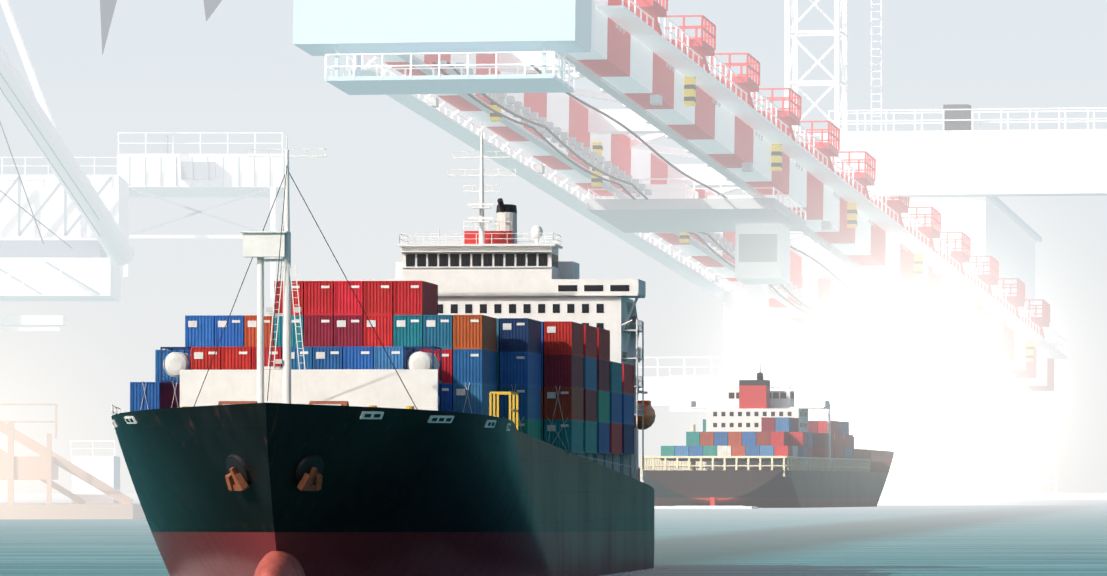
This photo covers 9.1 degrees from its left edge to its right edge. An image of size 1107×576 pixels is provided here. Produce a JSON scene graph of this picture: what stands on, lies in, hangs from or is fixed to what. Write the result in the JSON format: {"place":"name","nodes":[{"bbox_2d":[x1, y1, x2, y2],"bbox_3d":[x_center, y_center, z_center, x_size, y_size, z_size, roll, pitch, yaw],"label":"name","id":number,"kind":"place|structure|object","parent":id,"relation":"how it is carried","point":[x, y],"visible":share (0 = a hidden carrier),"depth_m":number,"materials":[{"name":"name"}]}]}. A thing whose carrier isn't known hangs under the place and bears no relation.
{"place":"outdoors","nodes":[
{"label":"outdoors","id":0,"kind":"place"},
{"bbox_2d":[111,126,655,490],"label":"ship fittings","id":1,"kind":"object","parent":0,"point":[499,272],"visible":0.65,"depth_m":687.51,"materials":[{"name":"white metal"}]},
{"bbox_2d":[0,493,1106,575],"bbox_3d":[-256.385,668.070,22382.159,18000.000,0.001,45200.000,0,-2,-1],"label":"water surface","id":2,"kind":"object","parent":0,"point":[976,538],"depth_m":1092.37,"materials":[{"name":"teal liquid"}]},
{"bbox_2d":[111,403,653,575],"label":"ship hull","id":3,"kind":"object","parent":2,"relation":"on","point":[407,492],"visible":0.94,"depth_m":549.82,"materials":[{"name":"metal"}]},
{"bbox_2d":[254,551,304,575],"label":"bulbous bow","id":4,"kind":"object","parent":3,"relation":"attached to","point":[277,563],"visible":0.9,"depth_m":537.21,"materials":[{"name":"red metal"}]},
{"bbox_2d":[130,281,633,456],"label":"shipping containers","id":5,"kind":"object","parent":3,"relation":"on","point":[570,383],"visible":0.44,"depth_m":585.82,"materials":[{"name":"metal"}]},
{"bbox_2d":[0,0,1106,518],"bbox_3d":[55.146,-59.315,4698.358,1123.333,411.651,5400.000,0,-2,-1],"label":"crane and quays","id":6,"kind":"object","parent":2,"relation":"on","point":[64,232],"visible":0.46,"depth_m":5442.74,"materials":[{"name":"white metal"}]},
{"bbox_2d":[600,567,666,575],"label":"ship waterline foam","id":7,"kind":"object","parent":2,"relation":"on","point":[625,574],"visible":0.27,"depth_m":668.15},
{"bbox_2d":[654,506,757,508],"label":"ship wake","id":8,"kind":"object","parent":2,"relation":"on","point":[704,507],"visible":0.4,"depth_m":3247.96,"materials":[{"name":"white liquid"}]},
{"bbox_2d":[642,450,893,507],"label":"ship hull","id":9,"kind":"object","parent":2,"relation":"on","point":[777,489],"visible":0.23,"depth_m":3407.33,"materials":[{"name":"grey metal"}]},
{"bbox_2d":[661,417,870,462],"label":"shipping containers","id":10,"kind":"object","parent":9,"relation":"on","point":[779,436],"visible":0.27,"depth_m":3469.85,"materials":[{"name":"metal"}]},
{"bbox_2d":[0,0,1106,492],"label":"sky","id":11,"kind":"structure","parent":0,"point":[383,174],"materials":[{"name":"white"}]},
{"bbox_2d":[640,363,869,505],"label":"ship fittings","id":12,"kind":"object","parent":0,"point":[749,404],"visible":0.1,"depth_m":3528.30,"materials":[{"name":"white metal"}]},
{"bbox_2d":[638,0,1106,495],"bbox_3d":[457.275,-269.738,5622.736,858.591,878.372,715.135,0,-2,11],"label":"gantry crane","id":13,"kind":"object","parent":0,"point":[896,385],"visible":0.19,"depth_m":5555.82,"materials":[{"name":"white metal"}]},
{"bbox_2d":[293,0,1067,393],"bbox_3d":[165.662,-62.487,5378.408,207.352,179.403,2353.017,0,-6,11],"label":"crane boom","id":14,"kind":"object","parent":13,"relation":"attached to","point":[961,264],"visible":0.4,"depth_m":4943.71,"materials":[{"name":"white metal"}]}
]}

